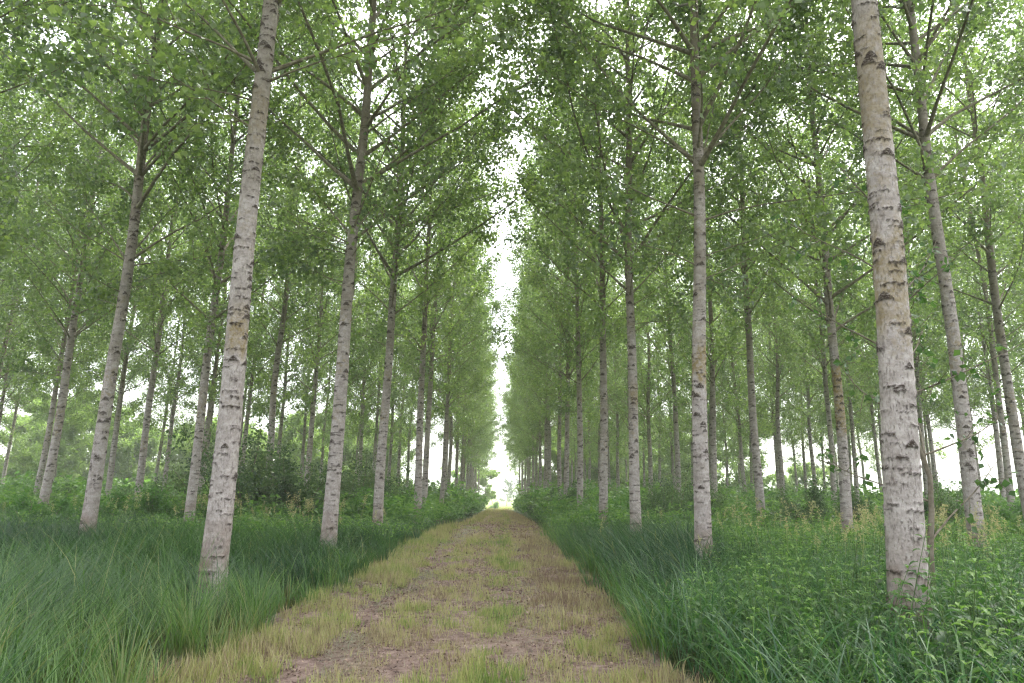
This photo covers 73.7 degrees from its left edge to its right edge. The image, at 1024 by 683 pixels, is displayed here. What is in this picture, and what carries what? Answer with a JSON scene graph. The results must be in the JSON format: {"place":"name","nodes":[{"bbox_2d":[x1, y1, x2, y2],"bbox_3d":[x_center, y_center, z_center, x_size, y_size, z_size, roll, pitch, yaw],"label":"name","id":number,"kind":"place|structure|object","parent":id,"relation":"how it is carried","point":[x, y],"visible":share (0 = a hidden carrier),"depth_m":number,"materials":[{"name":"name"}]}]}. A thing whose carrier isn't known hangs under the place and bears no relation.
{"place":"outdoors","nodes":[
{"label":"outdoors","id":0,"kind":"place"},
{"bbox_2d":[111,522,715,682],"bbox_3d":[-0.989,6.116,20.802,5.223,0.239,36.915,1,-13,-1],"label":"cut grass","id":1,"kind":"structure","parent":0,"point":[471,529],"depth_m":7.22,"materials":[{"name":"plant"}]},
{"bbox_2d":[173,512,691,682],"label":"path","id":2,"kind":"structure","parent":0,"point":[390,674],"depth_m":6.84,"materials":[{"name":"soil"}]},
{"bbox_2d":[128,508,724,682],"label":"mown grass","id":3,"kind":"structure","parent":2,"relation":"on","point":[396,571],"depth_m":7.46,"materials":[{"name":"green plant"}]},
{"bbox_2d":[0,496,1023,682],"bbox_3d":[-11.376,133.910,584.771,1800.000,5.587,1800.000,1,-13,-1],"label":"ground","id":4,"kind":"structure","parent":0,"point":[525,514],"depth_m":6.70,"materials":[{"name":"green plant"}]},
{"bbox_2d":[0,221,70,483],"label":"poplar tree","id":5,"kind":"object","parent":4,"relation":"on","point":[9,440],"visible":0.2,"depth_m":59.27,"materials":[{"name":"green plant"}]},
{"bbox_2d":[0,172,79,429],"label":"poplar tree","id":6,"kind":"object","parent":4,"relation":"on","point":[3,398],"visible":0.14,"depth_m":49.38,"materials":[{"name":"green plant"}]},
{"bbox_2d":[2,488,82,537],"bbox_3d":[-13.729,4.881,19.208,2.910,1.532,3.224,10,-15,-35],"label":"bramble bush","id":7,"kind":"object","parent":4,"relation":"on","point":[21,500],"visible":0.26,"depth_m":19.65,"materials":[{"name":"green plant"}]},
{"bbox_2d":[0,413,91,481],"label":"young tree","id":8,"kind":"object","parent":4,"relation":"on","point":[35,434],"visible":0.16,"depth_m":84.14,"materials":[{"name":"green plant"}]},
{"bbox_2d":[0,62,108,392],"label":"poplar tree","id":9,"kind":"object","parent":4,"relation":"on","point":[10,321],"visible":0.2,"depth_m":40.43,"materials":[{"name":"green plant"}]},
{"bbox_2d":[0,0,114,361],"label":"poplar tree","id":10,"kind":"object","parent":4,"relation":"on","point":[62,195],"visible":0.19,"depth_m":30.46,"materials":[{"name":"green plant"}]},
{"bbox_2d":[0,0,116,289],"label":"poplar tree","id":11,"kind":"object","parent":4,"relation":"on","point":[47,151],"visible":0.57,"depth_m":21.35,"materials":[{"name":"green plant"}]},
{"bbox_2d":[0,0,120,266],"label":"poplar tree","id":12,"kind":"object","parent":4,"relation":"on","point":[21,6],"visible":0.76,"depth_m":12.93,"materials":[{"name":"green plant"}]},
{"bbox_2d":[0,387,124,483],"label":"young tree","id":13,"kind":"object","parent":4,"relation":"on","point":[30,461],"visible":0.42,"depth_m":77.34,"materials":[{"name":"green plant"}]},
{"bbox_2d":[4,139,137,492],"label":"poplar tree","id":14,"kind":"object","parent":4,"relation":"on","point":[51,389],"visible":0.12,"depth_m":46.14,"materials":[{"name":"green plant"}]},
{"bbox_2d":[19,204,123,427],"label":"poplar tree","id":15,"kind":"object","parent":4,"relation":"on","point":[70,418],"visible":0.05,"depth_m":55.76,"materials":[{"name":"green plant"}]},
{"bbox_2d":[0,48,159,494],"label":"poplar tree","id":16,"kind":"object","parent":4,"relation":"on","point":[49,426],"visible":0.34,"depth_m":34.76,"materials":[{"name":"green plant"}]},
{"bbox_2d":[0,0,194,504],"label":"poplar tree","id":17,"kind":"object","parent":4,"relation":"on","point":[72,334],"visible":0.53,"depth_m":26.24,"materials":[{"name":"green plant"}]},
{"bbox_2d":[70,214,163,449],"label":"poplar tree","id":18,"kind":"object","parent":4,"relation":"on","point":[94,420],"visible":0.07,"depth_m":60.90,"materials":[{"name":"green plant"}]},
{"bbox_2d":[75,427,171,484],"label":"young tree","id":19,"kind":"object","parent":4,"relation":"on","point":[127,451],"visible":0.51,"depth_m":87.25,"materials":[{"name":"green plant"}]},
{"bbox_2d":[71,182,179,479],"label":"poplar tree","id":20,"kind":"object","parent":4,"relation":"on","point":[132,375],"visible":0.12,"depth_m":52.57,"materials":[{"name":"green plant"}]},
{"bbox_2d":[47,82,207,497],"bbox_3d":[-22.931,-3.862,42.231,8.950,28.897,8.542,8,-14,-26],"label":"poplar tree","id":21,"kind":"object","parent":4,"relation":"on","point":[118,410],"visible":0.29,"depth_m":41.04,"materials":[{"name":"green plant"}]},
{"bbox_2d":[99,482,184,528],"bbox_3d":[-12.170,5.899,24.198,3.326,1.751,3.685,-4,-13,21],"label":"bramble bush","id":22,"kind":"object","parent":4,"relation":"on","point":[154,502],"visible":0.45,"depth_m":23.54,"materials":[{"name":"green plant"}]},
{"bbox_2d":[65,1,258,499],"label":"poplar tree","id":23,"kind":"object","parent":4,"relation":"on","point":[157,352],"visible":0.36,"depth_m":31.98,"materials":[{"name":"green plant"}]},
{"bbox_2d":[121,226,220,482],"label":"poplar tree","id":24,"kind":"object","parent":4,"relation":"on","point":[155,406],"visible":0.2,"depth_m":58.63,"materials":[{"name":"green plant"}]},
{"bbox_2d":[127,160,227,492],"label":"poplar tree","id":25,"kind":"object","parent":4,"relation":"on","point":[175,390],"visible":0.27,"depth_m":47.31,"materials":[{"name":"green plant"}]},
{"bbox_2d":[0,0,368,538],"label":"poplar tree","id":26,"kind":"object","parent":4,"relation":"on","point":[127,279],"visible":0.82,"depth_m":18.18,"materials":[{"name":"green plant"}]},
{"bbox_2d":[131,93,285,496],"bbox_3d":[-16.674,-3.084,39.677,7.066,26.319,7.847,-1,-13,9],"label":"poplar tree","id":27,"kind":"object","parent":4,"relation":"on","point":[212,392],"visible":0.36,"depth_m":38.27,"materials":[{"name":"green plant"}]},
{"bbox_2d":[156,190,266,484],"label":"poplar tree","id":28,"kind":"object","parent":4,"relation":"on","point":[189,405],"visible":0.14,"depth_m":53.08,"materials":[{"name":"green plant"}]},
{"bbox_2d":[156,404,303,524],"bbox_3d":[-10.955,4.842,26.780,4.752,5.012,5.855,-11,-17,43],"label":"shrub","id":29,"kind":"object","parent":4,"relation":"on","point":[246,483],"visible":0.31,"depth_m":26.66,"materials":[{"name":"green plant"}]},
{"bbox_2d":[73,0,395,521],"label":"poplar tree","id":30,"kind":"object","parent":4,"relation":"on","point":[210,324],"visible":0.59,"depth_m":23.23,"materials":[{"name":"green plant"}]},
{"bbox_2d":[194,135,315,472],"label":"poplar tree","id":31,"kind":"object","parent":4,"relation":"on","point":[250,401],"visible":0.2,"depth_m":45.19,"materials":[{"name":"green plant"}]},
{"bbox_2d":[2,0,548,608],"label":"poplar tree","id":32,"kind":"object","parent":4,"relation":"on","point":[218,528],"visible":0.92,"depth_m":10.05,"materials":[{"name":"green plant"}]},
{"bbox_2d":[224,153,338,496],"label":"poplar tree","id":33,"kind":"object","parent":4,"relation":"on","point":[281,416],"visible":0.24,"depth_m":51.78,"materials":[{"name":"green plant"}]},
{"bbox_2d":[197,2,386,517],"bbox_3d":[-10.099,-5.384,31.901,8.573,27.407,7.744,-7,-15,31],"label":"poplar tree","id":34,"kind":"object","parent":4,"relation":"on","point":[274,381],"visible":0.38,"depth_m":31.06,"materials":[{"name":"green plant"}]},
{"bbox_2d":[260,443,343,521],"bbox_3d":[-7.748,5.745,26.940,3.440,3.353,4.608,-2,-13,10],"label":"shrub","id":35,"kind":"object","parent":4,"relation":"on","point":[289,480],"visible":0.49,"depth_m":25.91,"materials":[{"name":"green plant"}]},
{"bbox_2d":[261,230,353,478],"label":"poplar tree","id":36,"kind":"object","parent":4,"relation":"on","point":[304,441],"visible":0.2,"depth_m":57.77,"materials":[{"name":"green plant"}]},
{"bbox_2d":[254,410,363,488],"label":"young tree","id":37,"kind":"object","parent":4,"relation":"on","point":[289,432],"visible":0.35,"depth_m":88.12,"materials":[{"name":"green plant"}]},
{"bbox_2d":[248,75,400,483],"bbox_3d":[-10.552,-3.654,38.036,8.302,26.803,7.923,-4,-13,18],"label":"poplar tree","id":38,"kind":"object","parent":4,"relation":"on","point":[314,389],"visible":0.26,"depth_m":36.51,"materials":[{"name":"green plant"}]},
{"bbox_2d":[286,89,412,426],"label":"poplar tree","id":39,"kind":"object","parent":4,"relation":"on","point":[352,415],"visible":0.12,"depth_m":43.65,"materials":[{"name":"green plant"}]},
{"bbox_2d":[309,446,393,506],"bbox_3d":[-7.088,6.401,30.269,4.182,3.580,3.394,12,-17,-42],"label":"shrub","id":40,"kind":"object","parent":4,"relation":"on","point":[353,486],"visible":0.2,"depth_m":31.05,"materials":[{"name":"green plant"}]},
{"bbox_2d":[311,157,417,483],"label":"poplar tree","id":41,"kind":"object","parent":4,"relation":"on","point":[366,417],"visible":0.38,"depth_m":49.21,"materials":[{"name":"green plant"}]},
{"bbox_2d":[348,215,428,490],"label":"poplar tree","id":42,"kind":"object","parent":4,"relation":"on","point":[377,413],"visible":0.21,"depth_m":56.48,"materials":[{"name":"green plant"}]},
{"bbox_2d":[350,226,426,484],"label":"poplar tree","id":43,"kind":"object","parent":4,"relation":"on","point":[402,440],"visible":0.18,"depth_m":61.84,"materials":[{"name":"green plant"}]},
{"bbox_2d":[159,0,627,546],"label":"poplar tree","id":44,"kind":"object","parent":4,"relation":"on","point":[417,102],"visible":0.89,"depth_m":17.30,"materials":[{"name":"green plant"}]},
{"bbox_2d":[218,0,606,531],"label":"poplar tree","id":45,"kind":"object","parent":4,"relation":"on","point":[453,198],"visible":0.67,"depth_m":23.88,"materials":[{"name":"green plant"}]},
{"bbox_2d":[350,0,513,525],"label":"poplar tree","id":46,"kind":"object","parent":4,"relation":"on","point":[423,300],"visible":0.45,"depth_m":29.34,"materials":[{"name":"green plant"}]},
{"bbox_2d":[362,46,515,523],"bbox_3d":[-3.873,-4.268,37.295,8.781,27.846,7.758,11,-15,-33],"label":"poplar tree","id":47,"kind":"object","parent":4,"relation":"on","point":[434,314],"visible":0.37,"depth_m":36.72,"materials":[{"name":"green plant"}]},
{"bbox_2d":[394,172,511,493],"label":"poplar tree","id":48,"kind":"object","parent":4,"relation":"on","point":[473,372],"visible":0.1,"depth_m":48.96,"materials":[{"name":"green plant"}]},
{"bbox_2d":[404,210,505,491],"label":"poplar tree","id":49,"kind":"object","parent":4,"relation":"on","point":[464,431],"visible":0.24,"depth_m":54.77,"materials":[{"name":"green plant"}]},
{"bbox_2d":[413,240,498,491],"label":"poplar tree","id":50,"kind":"object","parent":4,"relation":"on","point":[457,450],"visible":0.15,"depth_m":61.37,"materials":[{"name":"green plant"}]},
{"bbox_2d":[395,132,521,520],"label":"poplar tree","id":51,"kind":"object","parent":4,"relation":"on","point":[446,408],"visible":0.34,"depth_m":42.81,"materials":[{"name":"green plant"}]},
{"bbox_2d":[425,263,501,487],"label":"poplar tree","id":52,"kind":"object","parent":4,"relation":"on","point":[463,452],"visible":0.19,"depth_m":67.40,"materials":[{"name":"green plant"}]},
{"bbox_2d":[434,306,499,487],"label":"poplar tree","id":53,"kind":"object","parent":4,"relation":"on","point":[485,414],"visible":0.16,"depth_m":74.00,"materials":[{"name":"green plant"}]},
{"bbox_2d":[0,468,1023,682],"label":"undergrowth","id":54,"kind":"object","parent":4,"relation":"on","point":[392,511],"visible":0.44,"depth_m":10.75,"materials":[{"name":"green plant"}]},
{"bbox_2d":[2,489,1022,577],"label":"grass seed heads","id":55,"kind":"object","parent":4,"relation":"on","point":[851,526],"depth_m":12.59,"materials":[{"name":"green plant"}]},
{"bbox_2d":[495,249,571,493],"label":"poplar tree","id":56,"kind":"object","parent":4,"relation":"on","point":[540,440],"visible":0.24,"depth_m":65.13,"materials":[{"name":"green plant"}]},
{"bbox_2d":[496,270,575,489],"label":"poplar tree","id":57,"kind":"object","parent":4,"relation":"on","point":[536,458],"visible":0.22,"depth_m":71.20,"materials":[{"name":"green plant"}]},
{"bbox_2d":[486,163,597,487],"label":"poplar tree","id":58,"kind":"object","parent":4,"relation":"on","point":[529,376],"visible":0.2,"depth_m":52.30,"materials":[{"name":"green plant"}]},
{"bbox_2d":[504,221,588,487],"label":"poplar tree","id":59,"kind":"object","parent":4,"relation":"on","point":[545,447],"visible":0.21,"depth_m":58.66,"materials":[{"name":"green plant"}]},
{"bbox_2d":[489,90,625,495],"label":"poplar tree","id":60,"kind":"object","parent":4,"relation":"on","point":[567,434],"visible":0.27,"depth_m":39.59,"materials":[{"name":"green plant"}]},
{"bbox_2d":[508,165,608,498],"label":"poplar tree","id":61,"kind":"object","parent":4,"relation":"on","point":[547,412],"visible":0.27,"depth_m":46.08,"materials":[{"name":"green plant"}]},
{"bbox_2d":[491,13,664,507],"bbox_3d":[2.776,-4.520,34.581,8.048,27.230,8.057,8,-15,-32],"label":"poplar tree","id":62,"kind":"object","parent":4,"relation":"on","point":[577,360],"visible":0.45,"depth_m":33.40,"materials":[{"name":"green plant"}]},
{"bbox_2d":[493,0,690,532],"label":"poplar tree","id":63,"kind":"object","parent":4,"relation":"on","point":[602,319],"visible":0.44,"depth_m":26.60,"materials":[{"name":"green plant"}]},
{"bbox_2d":[564,274,645,488],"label":"poplar tree","id":64,"kind":"object","parent":4,"relation":"on","point":[611,446],"visible":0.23,"depth_m":65.91,"materials":[{"name":"green plant"}]},
{"bbox_2d":[572,229,659,486],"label":"poplar tree","id":65,"kind":"object","parent":4,"relation":"on","point":[617,453],"visible":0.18,"depth_m":59.05,"materials":[{"name":"green plant"}]},
{"bbox_2d":[397,0,846,541],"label":"poplar tree","id":66,"kind":"object","parent":4,"relation":"on","point":[630,161],"visible":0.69,"depth_m":20.75,"materials":[{"name":"green plant"}]},
{"bbox_2d":[589,216,669,459],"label":"poplar tree","id":67,"kind":"object","parent":4,"relation":"on","point":[617,404],"visible":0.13,"depth_m":53.42,"materials":[{"name":"green plant"}]},
{"bbox_2d":[583,160,713,503],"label":"poplar tree","id":68,"kind":"object","parent":4,"relation":"on","point":[641,385],"visible":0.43,"depth_m":46.58,"materials":[{"name":"green plant"}]},
{"bbox_2d":[625,455,693,527],"bbox_3d":[5.669,5.722,25.596,2.695,3.112,2.982,8,-14,-29],"label":"shrub","id":69,"kind":"object","parent":4,"relation":"on","point":[655,498],"visible":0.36,"depth_m":25.57,"materials":[{"name":"green plant"}]},
{"bbox_2d":[637,270,691,487],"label":"poplar tree","id":70,"kind":"object","parent":4,"relation":"on","point":[671,447],"visible":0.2,"depth_m":67.84,"materials":[{"name":"green plant"}]},
{"bbox_2d":[628,415,708,489],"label":"young tree","id":71,"kind":"object","parent":4,"relation":"on","point":[663,471],"visible":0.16,"depth_m":99.73,"materials":[{"name":"green plant"}]},
{"bbox_2d":[595,74,745,494],"bbox_3d":[9.623,-3.439,41.543,8.463,28.506,9.334,-8,-14,33],"label":"poplar tree","id":72,"kind":"object","parent":4,"relation":"on","point":[675,417],"visible":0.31,"depth_m":40.49,"materials":[{"name":"green plant"}]},
{"bbox_2d":[646,252,740,491],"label":"poplar tree","id":73,"kind":"object","parent":4,"relation":"on","point":[680,423],"visible":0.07,"depth_m":61.50,"materials":[{"name":"green plant"}]},
{"bbox_2d":[652,205,756,452],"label":"poplar tree","id":74,"kind":"object","parent":4,"relation":"on","point":[686,418],"visible":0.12,"depth_m":55.60,"materials":[{"name":"green plant"}]},
{"bbox_2d":[636,35,783,498],"bbox_3d":[10.181,-4.171,34.989,7.845,26.924,9.995,-4,-13,24],"label":"poplar tree","id":75,"kind":"object","parent":4,"relation":"on","point":[713,447],"visible":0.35,"depth_m":33.81,"materials":[{"name":"green plant"}]},
{"bbox_2d":[470,0,1005,565],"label":"poplar tree","id":76,"kind":"object","parent":4,"relation":"on","point":[696,88],"visible":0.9,"depth_m":14.47,"materials":[{"name":"green plant"}]},
{"bbox_2d":[678,179,806,497],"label":"poplar tree","id":77,"kind":"object","parent":4,"relation":"on","point":[742,386],"visible":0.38,"depth_m":48.75,"materials":[{"name":"green plant"}]},
{"bbox_2d":[716,420,775,491],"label":"young tree","id":78,"kind":"object","parent":4,"relation":"on","point":[747,477],"visible":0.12,"depth_m":100.68,"materials":[{"name":"green plant"}]},
{"bbox_2d":[648,0,848,526],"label":"poplar tree","id":79,"kind":"object","parent":4,"relation":"on","point":[755,449],"visible":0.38,"depth_m":27.65,"materials":[{"name":"green plant"}]},
{"bbox_2d":[712,271,786,490],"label":"poplar tree","id":80,"kind":"object","parent":4,"relation":"on","point":[751,463],"visible":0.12,"depth_m":64.05,"materials":[{"name":"green plant"}]},
{"bbox_2d":[715,227,812,489],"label":"poplar tree","id":81,"kind":"object","parent":4,"relation":"on","point":[773,428],"visible":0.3,"depth_m":58.04,"materials":[{"name":"green plant"}]},
{"bbox_2d":[706,118,830,502],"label":"poplar tree","id":82,"kind":"object","parent":4,"relation":"on","point":[776,383],"visible":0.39,"depth_m":42.53,"materials":[{"name":"green plant"}]},
{"bbox_2d":[575,535,1023,682],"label":"weeds","id":83,"kind":"object","parent":4,"relation":"on","point":[777,674],"visible":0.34,"depth_m":5.39,"materials":[{"name":"green plant"}]},
{"bbox_2d":[766,474,832,531],"bbox_3d":[10.271,6.102,25.294,3.222,2.345,2.405,4,-13,-15],"label":"shrub","id":84,"kind":"object","parent":4,"relation":"on","point":[817,496],"visible":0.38,"depth_m":24.82,"materials":[{"name":"green plant"}]},
{"bbox_2d":[757,169,862,494],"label":"poplar tree","id":85,"kind":"object","parent":4,"relation":"on","point":[810,437],"visible":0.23,"depth_m":51.90,"materials":[{"name":"green plant"}]},
{"bbox_2d":[750,84,875,506],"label":"poplar tree","id":86,"kind":"object","parent":4,"relation":"on","point":[824,364],"visible":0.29,"depth_m":36.56,"materials":[{"name":"green plant"}]},
{"bbox_2d":[647,0,1023,536],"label":"poplar tree","id":87,"kind":"object","parent":4,"relation":"on","point":[828,301],"visible":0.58,"depth_m":21.21,"materials":[{"name":"green plant"}]},
{"bbox_2d":[694,0,985,673],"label":"poplar tree","id":88,"kind":"object","parent":4,"relation":"on","point":[903,507],"visible":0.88,"depth_m":6.65,"materials":[{"name":"grey plant"}]},
{"bbox_2d":[812,201,882,491],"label":"poplar tree","id":89,"kind":"object","parent":4,"relation":"on","point":[874,436],"visible":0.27,"depth_m":54.38,"materials":[{"name":"green plant"}]},
{"bbox_2d":[672,0,1023,549],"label":"poplar tree","id":90,"kind":"object","parent":4,"relation":"on","point":[841,77],"visible":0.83,"depth_m":16.99,"materials":[{"name":"green plant"}]},
{"bbox_2d":[780,152,925,502],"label":"poplar tree","id":91,"kind":"object","parent":4,"relation":"on","point":[852,431],"visible":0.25,"depth_m":45.74,"materials":[{"name":"green plant"}]},
{"bbox_2d":[780,0,989,408],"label":"poplar tree","id":92,"kind":"object","parent":4,"relation":"on","point":[917,313],"visible":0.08,"depth_m":30.98,"materials":[{"name":"green plant"}]},
{"bbox_2d":[770,150,1022,598],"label":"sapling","id":93,"kind":"object","parent":4,"relation":"on","point":[922,298],"visible":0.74,"depth_m":8.49,"materials":[{"name":"green plant"}]},
{"bbox_2d":[844,109,982,497],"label":"poplar tree","id":94,"kind":"object","parent":4,"relation":"on","point":[921,407],"visible":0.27,"depth_m":38.79,"materials":[{"name":"green plant"}]},
{"bbox_2d":[853,169,990,499],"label":"poplar tree","id":95,"kind":"object","parent":4,"relation":"on","point":[931,448],"visible":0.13,"depth_m":47.68,"materials":[{"name":"green plant"}]},
{"bbox_2d":[833,0,1023,518],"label":"poplar tree","id":96,"kind":"object","parent":4,"relation":"on","point":[1016,242],"visible":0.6,"depth_m":23.85,"materials":[{"name":"green plant"}]},
{"bbox_2d":[923,472,964,538],"bbox_3d":[16.298,6.190,25.908,3.020,2.585,2.450,8,-15,-30],"label":"shrub","id":97,"kind":"object","parent":4,"relation":"on","point":[948,501],"visible":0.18,"depth_m":25.26,"materials":[{"name":"green plant"}]},
{"bbox_2d":[893,9,1023,509],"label":"poplar tree","id":98,"kind":"object","parent":4,"relation":"on","point":[995,380],"visible":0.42,"depth_m":32.88,"materials":[{"name":"green plant"}]},
{"bbox_2d":[910,105,1023,500],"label":"poplar tree","id":99,"kind":"object","parent":4,"relation":"on","point":[988,374],"visible":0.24,"depth_m":41.77,"materials":[{"name":"green plant"}]},
{"bbox_2d":[920,214,1023,496],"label":"poplar tree","id":100,"kind":"object","parent":4,"relation":"on","point":[977,448],"visible":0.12,"depth_m":52.56,"materials":[{"name":"green plant"}]},
{"bbox_2d":[958,0,1023,356],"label":"poplar tree","id":101,"kind":"object","parent":4,"relation":"on","point":[1000,225],"visible":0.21,"depth_m":29.94,"materials":[{"name":"green plant"}]},
{"bbox_2d":[972,35,1023,364],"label":"poplar tree","id":102,"kind":"object","parent":4,"relation":"on","point":[1015,287],"visible":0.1,"depth_m":38.60,"materials":[{"name":"green plant"}]},
{"bbox_2d":[0,0,1023,495],"label":"sky","id":103,"kind":"structure","parent":0,"point":[950,467],"materials":[{"name":"white"}]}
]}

